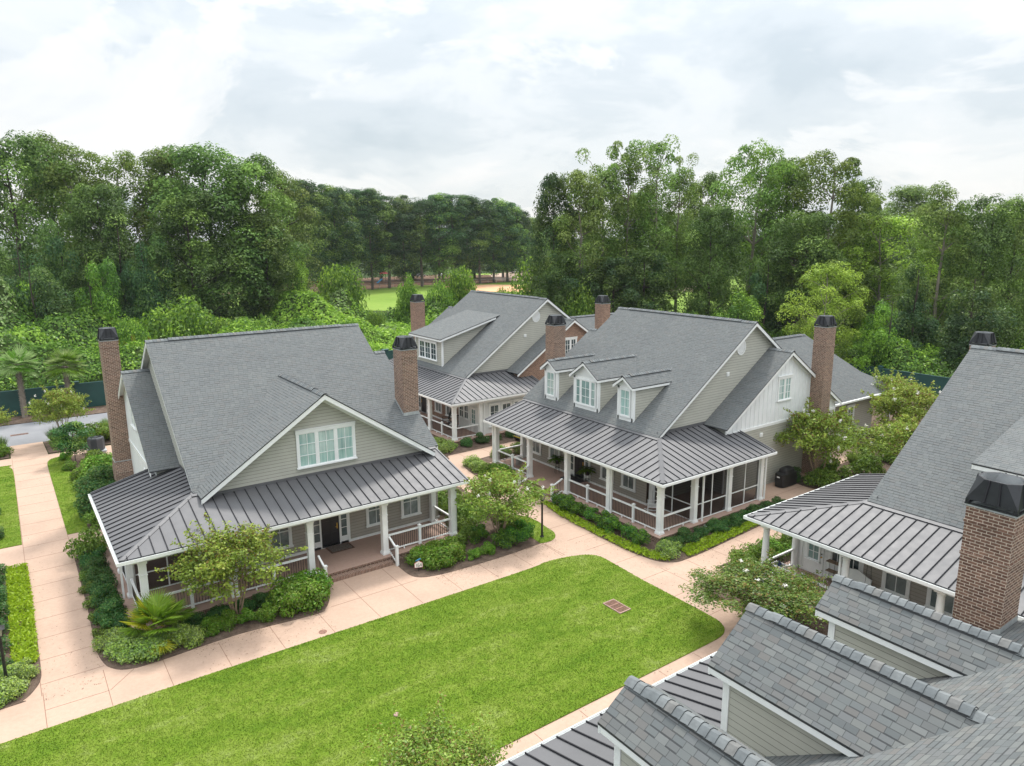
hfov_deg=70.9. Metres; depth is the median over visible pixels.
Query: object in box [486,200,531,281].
broadleaf tree
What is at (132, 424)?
window
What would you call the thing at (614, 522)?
boxwood shrub
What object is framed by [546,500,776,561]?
mulch bed
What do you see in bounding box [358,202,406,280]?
broadleaf tree
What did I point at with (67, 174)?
broadleaf tree
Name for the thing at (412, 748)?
crape myrtle
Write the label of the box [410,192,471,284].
broadleaf tree
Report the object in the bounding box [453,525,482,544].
loose shrub
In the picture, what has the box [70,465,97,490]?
loose shrub
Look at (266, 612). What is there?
round shrub
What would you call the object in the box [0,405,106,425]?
mulch bed
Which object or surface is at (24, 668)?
variegated shrub
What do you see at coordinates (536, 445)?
window
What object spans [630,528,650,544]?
boxwood shrub
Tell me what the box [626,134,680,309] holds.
slender tree
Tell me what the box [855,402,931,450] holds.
mulch bed
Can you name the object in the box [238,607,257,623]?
round shrub
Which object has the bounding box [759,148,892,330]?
broadleaf tree
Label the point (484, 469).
broad shrub
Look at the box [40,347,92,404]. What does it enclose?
palmetto
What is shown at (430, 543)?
broad shrub
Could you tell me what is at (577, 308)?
vine mound
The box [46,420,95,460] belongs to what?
tree
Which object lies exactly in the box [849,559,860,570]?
window
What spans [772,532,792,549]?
broad shrub
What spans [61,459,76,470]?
round shrub
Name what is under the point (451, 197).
pine tree
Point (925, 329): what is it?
vine covered tree
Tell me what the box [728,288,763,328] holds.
vine covered tree
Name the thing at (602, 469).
window
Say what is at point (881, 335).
vine covered tree
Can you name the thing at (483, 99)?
sky
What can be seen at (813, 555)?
glazed door
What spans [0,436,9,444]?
ornamental grass
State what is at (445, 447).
variegated shrub
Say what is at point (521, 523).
boxwood shrub
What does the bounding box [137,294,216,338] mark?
vine mound
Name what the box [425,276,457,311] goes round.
vine mound
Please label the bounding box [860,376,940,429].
crape myrtle
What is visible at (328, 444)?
window
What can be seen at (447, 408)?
window
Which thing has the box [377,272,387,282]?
playground tower
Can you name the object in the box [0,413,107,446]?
road
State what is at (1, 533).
evergreen shrub
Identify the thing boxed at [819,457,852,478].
loose shrub
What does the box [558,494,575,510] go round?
boxwood shrub
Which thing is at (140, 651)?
variegated shrub
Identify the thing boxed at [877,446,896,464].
loose shrub
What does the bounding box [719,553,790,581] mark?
mulch bed
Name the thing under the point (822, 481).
loose shrub
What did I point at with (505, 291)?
vine mound
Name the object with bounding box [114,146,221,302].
broadleaf tree
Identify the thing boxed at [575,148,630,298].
slender tree
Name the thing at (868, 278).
broadleaf tree
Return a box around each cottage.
[88,323,469,632]
[389,290,613,444]
[483,307,899,541]
[496,472,1023,765]
[743,331,1023,620]
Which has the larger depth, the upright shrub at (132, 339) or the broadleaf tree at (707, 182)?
the broadleaf tree at (707, 182)
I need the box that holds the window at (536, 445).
[533,441,541,455]
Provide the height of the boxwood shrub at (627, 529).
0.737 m
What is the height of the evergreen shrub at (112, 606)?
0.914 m
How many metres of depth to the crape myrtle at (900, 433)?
46.03 m
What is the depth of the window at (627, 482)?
43.42 m
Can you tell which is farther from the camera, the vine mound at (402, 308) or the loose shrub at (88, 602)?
the vine mound at (402, 308)
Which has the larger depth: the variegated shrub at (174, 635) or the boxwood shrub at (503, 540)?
the boxwood shrub at (503, 540)
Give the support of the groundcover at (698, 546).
on the mulch bed at (652, 545)
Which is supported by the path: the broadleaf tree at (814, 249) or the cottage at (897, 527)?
the cottage at (897, 527)
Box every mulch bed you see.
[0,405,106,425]
[0,565,40,709]
[44,438,110,452]
[65,451,105,529]
[74,555,328,669]
[393,486,539,576]
[443,436,516,458]
[464,451,521,484]
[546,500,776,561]
[701,583,828,635]
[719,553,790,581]
[797,451,898,488]
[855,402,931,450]
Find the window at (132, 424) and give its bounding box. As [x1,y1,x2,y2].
[127,397,136,430]
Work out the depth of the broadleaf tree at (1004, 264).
145.94 m
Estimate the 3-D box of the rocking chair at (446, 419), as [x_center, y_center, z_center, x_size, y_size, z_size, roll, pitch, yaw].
[-5.494,2.938,60.601,1.050,1.200,0.650,-4,12,-16]
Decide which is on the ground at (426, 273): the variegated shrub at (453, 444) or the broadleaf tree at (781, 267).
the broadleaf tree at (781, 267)
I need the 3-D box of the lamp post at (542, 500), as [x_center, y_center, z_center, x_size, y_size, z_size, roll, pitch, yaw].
[1.616,7.096,38.605,0.380,2.530,0.380,-9,14,-35]
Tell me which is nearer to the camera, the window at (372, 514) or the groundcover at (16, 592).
the groundcover at (16, 592)
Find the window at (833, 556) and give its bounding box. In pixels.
[828,551,842,567]
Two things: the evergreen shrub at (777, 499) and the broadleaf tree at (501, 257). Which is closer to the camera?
the evergreen shrub at (777, 499)
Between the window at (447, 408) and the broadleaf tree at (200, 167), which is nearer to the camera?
the window at (447, 408)
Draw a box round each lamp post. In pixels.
[0,625,7,678]
[540,492,546,536]
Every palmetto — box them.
[0,344,40,417]
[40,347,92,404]
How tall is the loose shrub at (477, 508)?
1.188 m
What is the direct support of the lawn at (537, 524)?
on the path
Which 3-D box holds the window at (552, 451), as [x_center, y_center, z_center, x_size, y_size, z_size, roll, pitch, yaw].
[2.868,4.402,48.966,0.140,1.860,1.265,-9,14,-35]
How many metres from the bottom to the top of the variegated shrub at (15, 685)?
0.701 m
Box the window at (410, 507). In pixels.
[401,496,421,518]
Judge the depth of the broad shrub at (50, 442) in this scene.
56.09 m
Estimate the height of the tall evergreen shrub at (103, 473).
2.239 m
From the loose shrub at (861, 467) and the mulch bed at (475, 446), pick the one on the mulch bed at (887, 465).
the loose shrub at (861, 467)
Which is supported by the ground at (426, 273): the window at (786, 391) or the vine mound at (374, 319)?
the vine mound at (374, 319)
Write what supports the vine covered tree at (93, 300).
on the ground at (426, 273)
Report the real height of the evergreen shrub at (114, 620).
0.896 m
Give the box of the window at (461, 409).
[459,406,463,418]
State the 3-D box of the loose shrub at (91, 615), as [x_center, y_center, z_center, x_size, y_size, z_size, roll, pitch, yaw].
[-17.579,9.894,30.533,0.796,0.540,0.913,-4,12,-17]
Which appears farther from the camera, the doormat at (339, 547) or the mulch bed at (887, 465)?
the mulch bed at (887, 465)
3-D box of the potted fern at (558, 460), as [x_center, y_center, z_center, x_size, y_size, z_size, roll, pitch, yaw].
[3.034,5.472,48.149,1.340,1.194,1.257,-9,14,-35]
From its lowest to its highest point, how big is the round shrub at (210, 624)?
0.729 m
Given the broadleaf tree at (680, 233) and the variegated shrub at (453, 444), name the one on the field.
the broadleaf tree at (680, 233)
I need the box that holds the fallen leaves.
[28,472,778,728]
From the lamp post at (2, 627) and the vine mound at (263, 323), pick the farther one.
the vine mound at (263, 323)
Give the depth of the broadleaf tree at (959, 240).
146.59 m
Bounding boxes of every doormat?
[326,542,354,553]
[560,475,583,483]
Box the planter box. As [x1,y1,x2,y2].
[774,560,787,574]
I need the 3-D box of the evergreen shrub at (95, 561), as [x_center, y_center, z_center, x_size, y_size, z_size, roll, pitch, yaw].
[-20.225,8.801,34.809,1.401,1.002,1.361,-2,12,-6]
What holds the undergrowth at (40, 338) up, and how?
on the ground at (426, 273)
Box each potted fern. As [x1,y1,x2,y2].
[547,455,563,470]
[577,465,595,483]
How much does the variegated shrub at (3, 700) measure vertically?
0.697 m
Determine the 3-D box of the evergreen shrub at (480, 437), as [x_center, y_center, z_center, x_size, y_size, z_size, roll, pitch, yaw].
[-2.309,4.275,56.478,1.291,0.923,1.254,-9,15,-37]
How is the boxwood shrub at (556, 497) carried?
on the mulch bed at (652, 545)
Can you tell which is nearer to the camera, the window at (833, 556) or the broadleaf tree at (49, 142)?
the window at (833, 556)
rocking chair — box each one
[442,410,451,423]
[644,499,656,513]
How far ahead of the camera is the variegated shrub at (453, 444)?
55.04 m
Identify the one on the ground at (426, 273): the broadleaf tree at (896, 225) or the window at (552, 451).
the broadleaf tree at (896, 225)
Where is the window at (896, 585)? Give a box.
[879,571,910,599]
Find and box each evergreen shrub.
[0,525,4,538]
[0,563,7,577]
[0,575,6,588]
[0,584,7,602]
[0,601,9,619]
[0,618,9,633]
[0,651,14,665]
[1,634,11,650]
[73,464,113,496]
[73,479,115,518]
[77,546,105,567]
[79,555,109,576]
[82,566,116,584]
[86,573,117,594]
[90,583,122,609]
[91,597,128,623]
[97,612,132,628]
[182,611,206,624]
[205,603,229,618]
[233,597,256,613]
[250,591,272,608]
[460,437,472,446]
[474,432,489,442]
[505,431,515,438]
[661,536,684,550]
[674,526,699,542]
[693,526,711,537]
[704,517,730,532]
[720,513,742,527]
[737,509,751,522]
[745,503,764,513]
[760,500,776,507]
[771,496,785,502]
[793,466,803,482]
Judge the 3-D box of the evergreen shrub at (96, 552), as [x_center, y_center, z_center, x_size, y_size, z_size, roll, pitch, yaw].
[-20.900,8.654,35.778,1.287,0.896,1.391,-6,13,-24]
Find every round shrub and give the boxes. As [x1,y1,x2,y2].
[57,450,72,460]
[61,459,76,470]
[199,614,223,637]
[217,608,239,631]
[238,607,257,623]
[254,601,277,622]
[467,547,481,560]
[480,540,495,554]
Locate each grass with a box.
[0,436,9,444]
[43,425,60,443]
[844,450,863,465]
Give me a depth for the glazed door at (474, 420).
58.02 m
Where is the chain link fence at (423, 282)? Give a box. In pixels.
[311,278,501,291]
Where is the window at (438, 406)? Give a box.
[434,401,441,413]
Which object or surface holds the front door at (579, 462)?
in the cottage at (685, 416)
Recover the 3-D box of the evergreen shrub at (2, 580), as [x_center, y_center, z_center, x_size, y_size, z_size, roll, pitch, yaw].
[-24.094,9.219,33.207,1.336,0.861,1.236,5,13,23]
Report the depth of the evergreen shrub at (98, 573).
33.59 m
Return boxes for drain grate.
[603,599,630,613]
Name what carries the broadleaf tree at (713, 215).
on the ground at (426, 273)
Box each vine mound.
[9,280,46,320]
[97,314,152,352]
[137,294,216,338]
[192,309,229,335]
[236,314,276,329]
[314,262,369,310]
[319,292,335,307]
[365,309,386,326]
[393,272,420,320]
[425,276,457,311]
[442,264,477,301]
[497,284,518,294]
[510,254,556,296]
[560,280,594,315]
[707,304,751,318]
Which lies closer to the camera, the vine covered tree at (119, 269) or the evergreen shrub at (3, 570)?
the evergreen shrub at (3, 570)
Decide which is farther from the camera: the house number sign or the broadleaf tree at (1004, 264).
the broadleaf tree at (1004, 264)
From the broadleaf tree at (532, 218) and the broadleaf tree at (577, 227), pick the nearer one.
the broadleaf tree at (577, 227)
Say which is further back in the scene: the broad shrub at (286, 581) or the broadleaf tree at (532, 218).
the broadleaf tree at (532, 218)
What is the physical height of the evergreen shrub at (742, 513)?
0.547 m
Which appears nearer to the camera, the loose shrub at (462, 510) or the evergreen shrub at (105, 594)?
the evergreen shrub at (105, 594)
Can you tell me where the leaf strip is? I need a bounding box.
[229,275,505,293]
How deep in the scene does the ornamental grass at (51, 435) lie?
56.19 m
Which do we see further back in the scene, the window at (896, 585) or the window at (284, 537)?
the window at (284, 537)
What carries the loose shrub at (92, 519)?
on the mulch bed at (79, 457)
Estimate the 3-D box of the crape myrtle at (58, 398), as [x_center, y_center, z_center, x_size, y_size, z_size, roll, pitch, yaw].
[-35.750,2.334,56.729,4.726,5.028,5.043,-9,15,-37]
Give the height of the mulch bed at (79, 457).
0.045 m
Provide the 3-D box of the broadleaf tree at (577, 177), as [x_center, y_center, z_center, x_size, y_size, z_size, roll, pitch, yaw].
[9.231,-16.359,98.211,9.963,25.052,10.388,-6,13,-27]
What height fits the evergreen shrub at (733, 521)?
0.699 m
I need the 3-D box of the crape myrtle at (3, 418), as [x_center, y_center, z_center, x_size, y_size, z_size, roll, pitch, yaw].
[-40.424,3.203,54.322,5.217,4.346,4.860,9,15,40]
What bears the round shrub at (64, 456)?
on the lawn at (66, 502)
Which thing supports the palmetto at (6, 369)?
on the mulch bed at (21, 420)
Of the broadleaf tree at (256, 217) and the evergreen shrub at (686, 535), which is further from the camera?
the broadleaf tree at (256, 217)
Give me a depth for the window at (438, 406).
62.69 m
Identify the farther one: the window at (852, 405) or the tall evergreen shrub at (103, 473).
the window at (852, 405)
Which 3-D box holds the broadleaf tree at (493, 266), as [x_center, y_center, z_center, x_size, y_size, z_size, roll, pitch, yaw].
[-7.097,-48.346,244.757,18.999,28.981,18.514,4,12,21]
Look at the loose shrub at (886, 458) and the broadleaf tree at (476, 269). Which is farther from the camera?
the broadleaf tree at (476, 269)
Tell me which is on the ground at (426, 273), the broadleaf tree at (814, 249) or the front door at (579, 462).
the broadleaf tree at (814, 249)
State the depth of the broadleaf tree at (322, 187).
200.76 m
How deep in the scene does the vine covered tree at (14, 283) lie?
91.17 m
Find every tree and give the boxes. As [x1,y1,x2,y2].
[0,129,84,312]
[0,129,100,300]
[0,240,61,311]
[14,267,75,321]
[23,140,131,309]
[27,218,82,315]
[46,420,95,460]
[58,183,154,309]
[67,150,170,304]
[74,256,128,328]
[95,206,141,320]
[110,229,178,319]
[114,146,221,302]
[134,141,285,317]
[137,188,253,321]
[198,152,311,317]
[227,211,298,318]
[253,167,324,300]
[274,178,338,289]
[282,250,309,293]
[294,183,348,283]
[312,185,368,277]
[328,198,377,278]
[333,186,377,288]
[345,188,399,289]
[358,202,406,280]
[365,195,412,287]
[375,195,435,283]
[391,206,444,279]
[399,197,443,286]
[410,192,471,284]
[416,208,470,277]
[427,193,479,271]
[441,194,491,276]
[447,203,499,277]
[460,197,506,283]
[470,197,519,282]
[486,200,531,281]
[487,212,528,276]
[500,210,536,273]
[521,216,549,254]
[524,233,550,266]
[525,171,582,311]
[533,249,589,312]
[538,211,599,282]
[542,168,615,312]
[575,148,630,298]
[583,255,643,313]
[594,191,685,308]
[604,140,653,299]
[610,248,690,311]
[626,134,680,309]
[646,213,704,285]
[660,152,707,310]
[666,171,731,312]
[674,203,753,317]
[689,228,736,278]
[700,138,804,319]
[721,218,771,290]
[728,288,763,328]
[734,156,825,331]
[745,260,780,336]
[752,209,849,339]
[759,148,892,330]
[774,259,871,366]
[780,220,838,294]
[811,236,904,333]
[826,211,947,334]
[828,176,891,335]
[829,212,915,290]
[851,299,899,376]
[878,184,940,294]
[882,226,1005,327]
[885,258,945,352]
[891,180,986,346]
[913,213,992,301]
[928,193,1023,346]
[935,279,1020,373]
[937,238,1023,332]
[939,214,1023,305]
[964,193,1023,348]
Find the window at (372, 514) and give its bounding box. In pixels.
[366,506,379,527]
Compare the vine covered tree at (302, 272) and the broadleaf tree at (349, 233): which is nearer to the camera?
the vine covered tree at (302, 272)
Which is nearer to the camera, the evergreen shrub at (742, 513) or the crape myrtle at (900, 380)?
the evergreen shrub at (742, 513)
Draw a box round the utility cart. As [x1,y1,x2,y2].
[514,434,519,440]
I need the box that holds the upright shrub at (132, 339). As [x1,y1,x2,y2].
[118,334,151,350]
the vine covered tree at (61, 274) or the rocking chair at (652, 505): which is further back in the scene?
the vine covered tree at (61, 274)
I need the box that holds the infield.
[472,285,522,291]
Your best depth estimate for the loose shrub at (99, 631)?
29.26 m
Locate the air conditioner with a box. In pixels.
[87,435,106,451]
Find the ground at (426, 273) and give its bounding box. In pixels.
[0,238,1023,459]
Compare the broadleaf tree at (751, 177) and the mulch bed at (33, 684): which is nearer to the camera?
the mulch bed at (33, 684)
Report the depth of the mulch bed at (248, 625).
29.79 m
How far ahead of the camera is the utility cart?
56.77 m
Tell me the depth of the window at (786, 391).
46.28 m
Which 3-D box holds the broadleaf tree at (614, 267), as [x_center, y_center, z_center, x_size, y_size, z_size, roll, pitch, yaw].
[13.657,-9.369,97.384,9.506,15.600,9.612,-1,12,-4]
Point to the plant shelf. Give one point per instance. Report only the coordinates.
(829, 560)
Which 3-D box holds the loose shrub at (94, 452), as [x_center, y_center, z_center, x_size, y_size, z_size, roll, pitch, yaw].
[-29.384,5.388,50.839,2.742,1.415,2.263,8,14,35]
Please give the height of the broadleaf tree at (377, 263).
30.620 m
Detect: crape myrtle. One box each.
[0,406,17,425]
[23,380,95,432]
[154,512,307,616]
[357,686,517,765]
[455,462,559,532]
[678,545,831,629]
[773,397,885,481]
[858,415,918,456]
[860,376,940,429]
[870,366,939,427]
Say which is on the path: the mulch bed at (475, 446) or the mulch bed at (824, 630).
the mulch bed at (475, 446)
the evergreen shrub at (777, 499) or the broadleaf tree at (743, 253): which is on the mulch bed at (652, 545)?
the evergreen shrub at (777, 499)
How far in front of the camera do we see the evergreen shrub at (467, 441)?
55.52 m
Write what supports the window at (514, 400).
in the cottage at (481, 357)
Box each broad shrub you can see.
[0,443,13,457]
[48,434,79,445]
[68,464,89,479]
[77,421,109,445]
[77,452,112,476]
[265,583,308,617]
[269,573,303,598]
[277,576,330,615]
[291,567,333,596]
[403,545,433,568]
[415,540,441,551]
[422,545,457,570]
[434,536,465,563]
[477,461,500,478]
[488,463,514,474]
[725,549,756,569]
[739,542,773,561]
[755,535,791,560]
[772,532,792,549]
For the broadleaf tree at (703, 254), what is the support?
on the field
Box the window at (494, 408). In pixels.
[488,402,500,427]
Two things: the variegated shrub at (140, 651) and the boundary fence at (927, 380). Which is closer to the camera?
the variegated shrub at (140, 651)
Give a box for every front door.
[321,515,339,547]
[421,396,425,412]
[574,456,583,478]
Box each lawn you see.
[0,465,21,548]
[0,555,724,765]
[47,455,87,534]
[514,515,554,543]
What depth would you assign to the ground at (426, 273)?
319.05 m
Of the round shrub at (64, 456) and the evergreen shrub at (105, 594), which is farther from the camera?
the round shrub at (64, 456)
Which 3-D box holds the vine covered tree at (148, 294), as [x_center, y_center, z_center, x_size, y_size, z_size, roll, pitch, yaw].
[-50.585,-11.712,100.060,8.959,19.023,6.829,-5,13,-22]
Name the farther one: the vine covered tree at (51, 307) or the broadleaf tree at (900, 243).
the broadleaf tree at (900, 243)
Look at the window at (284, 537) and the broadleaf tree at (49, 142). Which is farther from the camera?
the broadleaf tree at (49, 142)
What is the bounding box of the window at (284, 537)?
[268,527,293,550]
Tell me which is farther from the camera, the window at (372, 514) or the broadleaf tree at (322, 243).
the broadleaf tree at (322, 243)
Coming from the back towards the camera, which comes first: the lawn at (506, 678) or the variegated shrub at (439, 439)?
the variegated shrub at (439, 439)
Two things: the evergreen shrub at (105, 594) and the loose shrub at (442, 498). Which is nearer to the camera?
the evergreen shrub at (105, 594)
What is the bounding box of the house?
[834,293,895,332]
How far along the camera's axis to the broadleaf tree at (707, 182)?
115.45 m
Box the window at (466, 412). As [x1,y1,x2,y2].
[463,406,468,420]
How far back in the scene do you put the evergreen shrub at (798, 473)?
46.99 m
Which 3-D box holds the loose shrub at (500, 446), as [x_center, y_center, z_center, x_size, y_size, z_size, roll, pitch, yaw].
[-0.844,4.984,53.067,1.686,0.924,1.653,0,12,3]
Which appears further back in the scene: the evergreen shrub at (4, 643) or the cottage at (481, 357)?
the cottage at (481, 357)
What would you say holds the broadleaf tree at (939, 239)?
on the ground at (426, 273)
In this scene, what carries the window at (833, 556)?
in the cottage at (897, 527)
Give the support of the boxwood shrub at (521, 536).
on the mulch bed at (409, 569)
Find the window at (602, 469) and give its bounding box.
[599,465,613,483]
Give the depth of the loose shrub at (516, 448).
53.57 m
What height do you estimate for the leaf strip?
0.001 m
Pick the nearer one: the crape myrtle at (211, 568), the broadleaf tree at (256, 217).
the crape myrtle at (211, 568)
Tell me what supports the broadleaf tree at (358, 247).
on the leaf strip
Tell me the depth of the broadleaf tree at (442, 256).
268.18 m
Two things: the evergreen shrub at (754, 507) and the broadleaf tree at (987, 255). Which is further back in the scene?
the broadleaf tree at (987, 255)
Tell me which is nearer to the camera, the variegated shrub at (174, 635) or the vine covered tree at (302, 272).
the variegated shrub at (174, 635)
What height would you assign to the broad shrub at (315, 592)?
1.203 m
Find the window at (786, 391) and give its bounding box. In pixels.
[776,374,793,401]
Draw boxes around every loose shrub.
[63,526,108,559]
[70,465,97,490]
[78,569,90,581]
[78,580,96,594]
[79,449,112,465]
[81,509,100,528]
[82,594,101,609]
[87,608,99,625]
[91,624,113,637]
[438,488,461,514]
[439,536,466,546]
[445,503,482,524]
[445,514,477,530]
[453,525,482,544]
[464,497,494,516]
[490,444,509,457]
[490,512,520,533]
[510,442,519,453]
[802,467,840,486]
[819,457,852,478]
[844,446,882,464]
[849,456,886,474]
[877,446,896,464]
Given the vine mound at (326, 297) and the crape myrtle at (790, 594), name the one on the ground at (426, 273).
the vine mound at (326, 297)
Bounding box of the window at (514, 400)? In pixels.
[513,398,522,403]
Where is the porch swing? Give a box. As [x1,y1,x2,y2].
[832,553,871,585]
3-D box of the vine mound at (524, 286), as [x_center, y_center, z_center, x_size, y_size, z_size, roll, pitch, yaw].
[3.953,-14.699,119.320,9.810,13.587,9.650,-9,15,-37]
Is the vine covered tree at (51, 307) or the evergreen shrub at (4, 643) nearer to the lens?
the evergreen shrub at (4, 643)
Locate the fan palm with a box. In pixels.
[117,586,200,661]
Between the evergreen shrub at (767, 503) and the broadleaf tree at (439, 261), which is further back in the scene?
the broadleaf tree at (439, 261)
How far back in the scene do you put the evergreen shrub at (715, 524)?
39.35 m
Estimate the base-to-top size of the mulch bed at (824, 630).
0.045 m
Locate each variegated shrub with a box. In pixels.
[0,665,14,683]
[0,676,30,701]
[0,682,11,707]
[1,657,40,680]
[90,626,126,652]
[103,632,144,664]
[116,628,150,648]
[122,631,175,664]
[154,622,192,648]
[179,625,207,649]
[434,437,445,444]
[437,441,453,453]
[443,439,457,449]
[461,454,480,466]
[468,461,486,472]
[655,539,681,559]
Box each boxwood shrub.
[470,523,489,544]
[490,528,515,548]
[506,525,529,544]
[514,519,534,537]
[550,491,565,506]
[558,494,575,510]
[569,501,588,515]
[583,506,598,520]
[591,509,614,528]
[603,516,621,533]
[619,522,637,539]
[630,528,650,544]
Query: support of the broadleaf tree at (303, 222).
on the ground at (426, 273)
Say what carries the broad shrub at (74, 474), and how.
on the mulch bed at (79, 457)
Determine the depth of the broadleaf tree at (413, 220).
222.09 m
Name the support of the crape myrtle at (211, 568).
on the mulch bed at (248, 625)
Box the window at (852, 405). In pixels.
[847,404,854,428]
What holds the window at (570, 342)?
in the cottage at (481, 357)
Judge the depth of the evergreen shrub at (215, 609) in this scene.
30.59 m
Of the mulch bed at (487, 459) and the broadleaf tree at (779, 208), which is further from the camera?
the broadleaf tree at (779, 208)
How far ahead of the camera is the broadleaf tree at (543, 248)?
294.33 m
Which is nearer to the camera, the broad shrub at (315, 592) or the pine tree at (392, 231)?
the broad shrub at (315, 592)
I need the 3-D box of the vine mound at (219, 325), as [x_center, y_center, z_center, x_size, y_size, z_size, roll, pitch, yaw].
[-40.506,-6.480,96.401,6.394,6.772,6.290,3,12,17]
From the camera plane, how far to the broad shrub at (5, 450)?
53.79 m
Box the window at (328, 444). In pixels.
[294,421,357,469]
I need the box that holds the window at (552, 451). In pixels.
[547,447,559,458]
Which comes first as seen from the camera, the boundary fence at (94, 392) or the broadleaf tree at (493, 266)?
the boundary fence at (94, 392)
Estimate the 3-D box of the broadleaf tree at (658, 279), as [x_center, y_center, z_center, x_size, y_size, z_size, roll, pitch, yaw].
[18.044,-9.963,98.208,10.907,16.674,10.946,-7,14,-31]
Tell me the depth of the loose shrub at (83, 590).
32.98 m
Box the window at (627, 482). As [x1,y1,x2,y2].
[620,473,635,492]
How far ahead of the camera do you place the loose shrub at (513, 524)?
39.41 m
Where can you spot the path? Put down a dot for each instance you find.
(30, 714)
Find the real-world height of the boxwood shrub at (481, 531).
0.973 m
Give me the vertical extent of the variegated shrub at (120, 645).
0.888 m
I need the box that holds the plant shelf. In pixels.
[823,555,841,583]
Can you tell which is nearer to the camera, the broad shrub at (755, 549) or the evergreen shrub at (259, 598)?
the evergreen shrub at (259, 598)
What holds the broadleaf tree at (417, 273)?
on the leaf strip
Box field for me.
[216,273,776,313]
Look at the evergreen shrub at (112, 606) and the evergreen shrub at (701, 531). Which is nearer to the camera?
the evergreen shrub at (112, 606)
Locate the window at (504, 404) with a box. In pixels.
[501,400,512,409]
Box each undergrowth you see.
[0,277,459,391]
[767,324,1023,377]
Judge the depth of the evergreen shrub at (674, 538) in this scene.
37.37 m
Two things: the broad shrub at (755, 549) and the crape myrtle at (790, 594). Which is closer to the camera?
the crape myrtle at (790, 594)
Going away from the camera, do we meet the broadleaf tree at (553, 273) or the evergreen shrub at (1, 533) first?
the evergreen shrub at (1, 533)
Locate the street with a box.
[491,271,530,280]
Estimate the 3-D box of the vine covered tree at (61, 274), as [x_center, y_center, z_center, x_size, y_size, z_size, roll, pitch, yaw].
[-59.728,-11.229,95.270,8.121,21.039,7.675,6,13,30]
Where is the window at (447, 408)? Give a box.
[445,405,451,417]
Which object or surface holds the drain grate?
on the lawn at (506, 678)
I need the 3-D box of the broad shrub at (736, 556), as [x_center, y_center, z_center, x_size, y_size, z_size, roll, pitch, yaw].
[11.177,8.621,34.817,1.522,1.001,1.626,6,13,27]
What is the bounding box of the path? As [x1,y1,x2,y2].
[0,440,855,765]
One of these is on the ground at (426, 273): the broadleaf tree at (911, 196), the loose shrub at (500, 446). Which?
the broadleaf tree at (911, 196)
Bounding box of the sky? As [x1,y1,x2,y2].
[0,0,1023,242]
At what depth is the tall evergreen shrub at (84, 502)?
41.37 m
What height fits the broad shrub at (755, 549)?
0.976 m
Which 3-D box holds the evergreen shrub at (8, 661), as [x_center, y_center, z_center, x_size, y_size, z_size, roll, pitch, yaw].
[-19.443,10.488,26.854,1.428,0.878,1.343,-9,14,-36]
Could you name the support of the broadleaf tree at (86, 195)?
on the ground at (426, 273)
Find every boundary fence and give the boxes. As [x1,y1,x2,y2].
[0,349,385,415]
[385,349,392,359]
[849,363,949,399]
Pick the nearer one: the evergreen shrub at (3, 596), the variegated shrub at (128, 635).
the variegated shrub at (128, 635)
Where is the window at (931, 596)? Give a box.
[924,587,954,616]
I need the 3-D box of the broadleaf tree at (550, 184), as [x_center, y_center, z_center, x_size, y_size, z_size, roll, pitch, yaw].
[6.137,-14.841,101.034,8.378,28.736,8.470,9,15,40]
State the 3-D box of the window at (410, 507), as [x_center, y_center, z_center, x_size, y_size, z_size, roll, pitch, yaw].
[-5.558,6.417,39.413,1.250,1.860,0.140,-9,14,-35]
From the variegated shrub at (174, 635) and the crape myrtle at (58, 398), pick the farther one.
the crape myrtle at (58, 398)
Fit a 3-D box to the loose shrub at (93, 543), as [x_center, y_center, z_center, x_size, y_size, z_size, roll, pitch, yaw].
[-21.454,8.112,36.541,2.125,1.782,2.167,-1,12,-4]
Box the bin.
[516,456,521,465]
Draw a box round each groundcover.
[5,562,40,662]
[543,500,669,560]
[679,521,758,555]
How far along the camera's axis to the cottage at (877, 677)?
14.62 m
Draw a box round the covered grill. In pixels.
[775,465,797,487]
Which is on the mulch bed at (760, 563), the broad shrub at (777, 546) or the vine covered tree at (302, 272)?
the broad shrub at (777, 546)
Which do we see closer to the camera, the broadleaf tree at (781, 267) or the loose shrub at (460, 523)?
the loose shrub at (460, 523)
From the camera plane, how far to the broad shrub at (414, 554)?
35.46 m
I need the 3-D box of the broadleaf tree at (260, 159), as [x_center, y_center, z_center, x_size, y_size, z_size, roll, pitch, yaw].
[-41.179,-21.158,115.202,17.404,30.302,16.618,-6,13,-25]
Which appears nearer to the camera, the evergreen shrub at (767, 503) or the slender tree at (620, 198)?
the evergreen shrub at (767, 503)
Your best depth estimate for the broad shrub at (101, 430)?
56.86 m
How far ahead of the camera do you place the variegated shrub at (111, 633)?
28.46 m
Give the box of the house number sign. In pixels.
[414,558,422,569]
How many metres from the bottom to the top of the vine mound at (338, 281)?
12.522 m
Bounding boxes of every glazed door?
[470,406,477,432]
[803,542,823,575]
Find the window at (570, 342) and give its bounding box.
[565,336,577,353]
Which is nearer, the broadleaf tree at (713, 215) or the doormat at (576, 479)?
the doormat at (576, 479)

